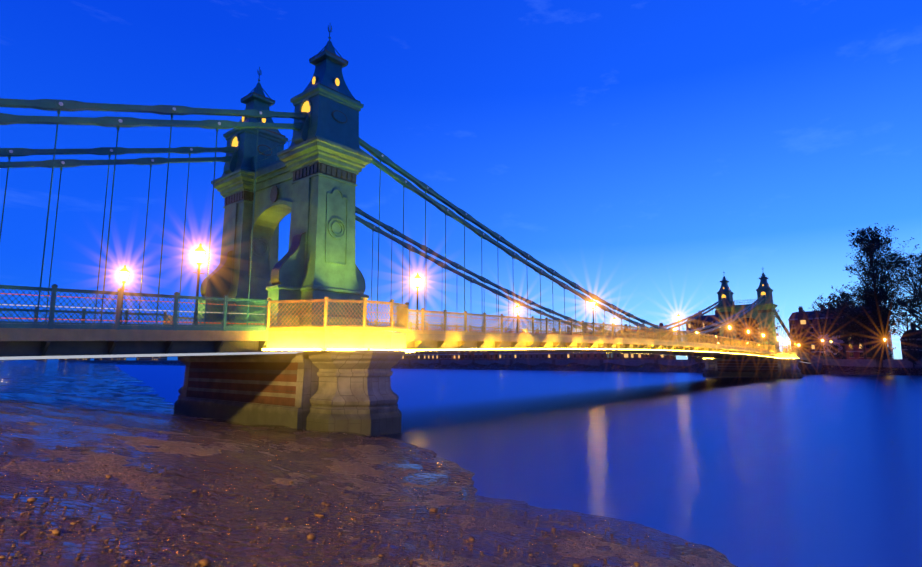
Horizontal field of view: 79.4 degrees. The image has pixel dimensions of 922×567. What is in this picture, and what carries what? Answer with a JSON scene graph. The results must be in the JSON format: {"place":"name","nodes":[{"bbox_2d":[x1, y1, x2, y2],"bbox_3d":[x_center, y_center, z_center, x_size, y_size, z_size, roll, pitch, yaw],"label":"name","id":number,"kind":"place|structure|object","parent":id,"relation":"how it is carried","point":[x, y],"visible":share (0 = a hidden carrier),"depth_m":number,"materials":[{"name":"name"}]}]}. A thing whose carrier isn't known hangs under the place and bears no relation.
{"place":"outdoors","nodes":[
{"label":"outdoors","id":0,"kind":"place"},
{"bbox_2d":[174,350,404,435],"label":"pier","id":1,"kind":"structure","parent":0,"point":[348,391],"depth_m":30.79,"materials":[{"name":"beige stone"}]},
{"bbox_2d":[0,328,809,360],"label":"bridge deck","id":2,"kind":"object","parent":1,"relation":"on","point":[323,341],"visible":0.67,"depth_m":30.37,"materials":[{"name":"metal"}]},
{"bbox_2d":[0,341,807,363],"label":"bridge girder","id":3,"kind":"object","parent":2,"relation":"attached to","point":[35,348],"depth_m":25.80,"materials":[{"name":"metal"}]},
{"bbox_2d":[0,351,810,363],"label":"white deck edge board","id":4,"kind":"object","parent":2,"relation":"attached to","point":[113,356],"visible":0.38,"depth_m":24.49,"materials":[{"name":"white metal"}]},
{"bbox_2d":[262,348,795,358],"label":"deck light strip","id":5,"kind":"object","parent":2,"relation":"attached to","point":[318,349],"visible":0.67,"depth_m":41.73,"materials":[{"name":"yellow"}]},
{"bbox_2d":[0,109,792,348],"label":"hangers","id":6,"kind":"object","parent":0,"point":[58,113],"visible":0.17,"depth_m":34.20,"materials":[{"name":"paint"}]},
{"bbox_2d":[0,98,799,350],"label":"chains","id":7,"kind":"object","parent":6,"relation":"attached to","point":[50,105],"visible":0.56,"depth_m":36.32,"materials":[{"name":"paint"}]},
{"bbox_2d":[9,102,798,347],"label":"cable clamps","id":8,"kind":"object","parent":7,"relation":"attached to","point":[121,121],"visible":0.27,"depth_m":38.12,"materials":[{"name":"green metal"}]},
{"bbox_2d":[0,360,921,566],"bbox_3d":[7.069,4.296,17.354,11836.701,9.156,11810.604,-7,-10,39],"label":"ground","id":9,"kind":"structure","parent":0,"point":[90,419],"depth_m":12.13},
{"bbox_2d":[200,49,365,295],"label":"trim","id":10,"kind":"structure","parent":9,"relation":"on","point":[329,170],"depth_m":35.60,"materials":[{"name":"paint"}]},
{"bbox_2d":[0,451,713,566],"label":"rocks","id":11,"kind":"object","parent":9,"relation":"on","point":[202,562],"visible":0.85,"depth_m":9.51,"materials":[{"name":"brown stone"}]},
{"bbox_2d":[268,330,796,354],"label":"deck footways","id":12,"kind":"structure","parent":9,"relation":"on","point":[373,332],"depth_m":30.14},
{"bbox_2d":[0,284,267,330],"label":"deck railings","id":13,"kind":"object","parent":12,"relation":"on","point":[51,323],"visible":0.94,"depth_m":24.89,"materials":[{"name":"metal"}]},
{"bbox_2d":[120,243,799,353],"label":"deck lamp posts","id":14,"kind":"object","parent":12,"relation":"on","point":[199,249],"visible":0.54,"depth_m":34.87,"materials":[{"name":"green metal"}]},
{"bbox_2d":[120,251,798,345],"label":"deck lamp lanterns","id":15,"kind":"object","parent":14,"relation":"on","point":[417,283],"visible":0.69,"depth_m":35.15,"materials":[{"name":"white glass"}]},
{"bbox_2d":[687,223,921,367],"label":"trees","id":16,"kind":"object","parent":9,"relation":"on","point":[862,240],"depth_m":170.56,"materials":[{"name":"green plant"}]},
{"bbox_2d":[798,353,830,374],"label":"abutments","id":17,"kind":"object","parent":9,"relation":"on","point":[814,367],"visible":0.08,"depth_m":163.57,"materials":[{"name":"stone"}]},
{"bbox_2d":[0,0,921,359],"label":"sky","id":18,"kind":"structure","parent":0,"point":[644,153],"materials":[{"name":"blue"}]},
{"bbox_2d":[46,303,921,359],"bbox_3d":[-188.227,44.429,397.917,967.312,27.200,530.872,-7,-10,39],"label":"bank walls","id":19,"kind":"structure","parent":0,"point":[798,326],"depth_m":225.58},
{"bbox_2d":[63,319,921,359],"bbox_3d":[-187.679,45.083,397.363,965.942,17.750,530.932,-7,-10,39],"label":"building windows","id":20,"kind":"structure","parent":19,"relation":"in","point":[801,321],"depth_m":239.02,"materials":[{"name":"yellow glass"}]},
{"bbox_2d":[98,317,921,359],"bbox_3d":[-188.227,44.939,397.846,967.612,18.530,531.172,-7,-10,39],"label":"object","id":21,"kind":"object","parent":19,"relation":"attached to","point":[596,352],"visible":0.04,"depth_m":254.33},
{"bbox_2d":[476,302,921,338],"bbox_3d":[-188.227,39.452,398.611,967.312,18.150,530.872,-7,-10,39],"label":"bank roofs","id":22,"kind":"structure","parent":19,"relation":"on","point":[794,315],"depth_m":220.48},
{"bbox_2d":[82,359,921,367],"bbox_3d":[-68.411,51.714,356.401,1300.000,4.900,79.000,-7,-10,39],"label":"embankment wall","id":23,"kind":"structure","parent":0,"point":[898,363],"depth_m":214.78,"materials":[{"name":"grey stone"}]},
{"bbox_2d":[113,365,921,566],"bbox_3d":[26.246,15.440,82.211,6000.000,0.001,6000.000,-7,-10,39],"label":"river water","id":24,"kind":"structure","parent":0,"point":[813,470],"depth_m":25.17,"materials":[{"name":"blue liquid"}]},
{"bbox_2d":[501,337,887,359],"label":"bank lamp posts","id":25,"kind":"object","parent":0,"point":[718,341],"visible":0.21,"depth_m":174.57,"materials":[{"name":"black metal"}]},
{"bbox_2d":[702,358,802,377],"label":"pier","id":26,"kind":"structure","parent":0,"point":[788,368],"depth_m":131.03,"materials":[{"name":"stone"}]},
{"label":"deck road","id":27,"kind":"structure","parent":0,"visible":0},
{"bbox_2d":[198,136,372,327],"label":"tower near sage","id":28,"kind":"structure","parent":27,"relation":"on","point":[319,263],"depth_m":35.19,"materials":[{"name":"paint"}]},
{"bbox_2d":[221,25,363,176],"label":"dark tower","id":29,"kind":"structure","parent":28,"relation":"on","point":[324,104],"depth_m":36.50,"materials":[{"name":"green metal"}]},
{"bbox_2d":[232,77,339,146],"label":"turret windows","id":30,"kind":"structure","parent":29,"relation":"attached to","point":[305,107],"depth_m":36.08,"materials":[{"name":"yellow glass"}]},
{"bbox_2d":[0,293,755,346],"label":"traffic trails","id":31,"kind":"object","parent":27,"relation":"on","point":[220,323],"depth_m":31.19,"materials":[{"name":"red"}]},
{"bbox_2d":[163,296,809,358],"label":"deck railings","id":32,"kind":"object","parent":27,"relation":"on","point":[402,312],"visible":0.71,"depth_m":43.54,"materials":[{"name":"yellow metal"}]},
{"bbox_2d":[715,303,779,351],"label":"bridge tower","id":33,"kind":"structure","parent":27,"relation":"on","point":[767,319],"depth_m":132.66,"materials":[{"name":"paint"}]},
{"bbox_2d":[717,268,772,305],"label":"dark tower","id":34,"kind":"structure","parent":33,"relation":"on","point":[767,297],"depth_m":136.15,"materials":[{"name":"green metal"}]},
{"bbox_2d":[722,284,765,297],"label":"turret windows","id":35,"kind":"structure","parent":34,"relation":"attached to","point":[762,293],"depth_m":133.32,"materials":[{"name":"yellow glass"}]},
{"bbox_2d":[719,277,773,341],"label":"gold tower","id":36,"kind":"structure","parent":33,"relation":"on","point":[765,329],"depth_m":132.74,"materials":[{"name":"metal"}]}
]}

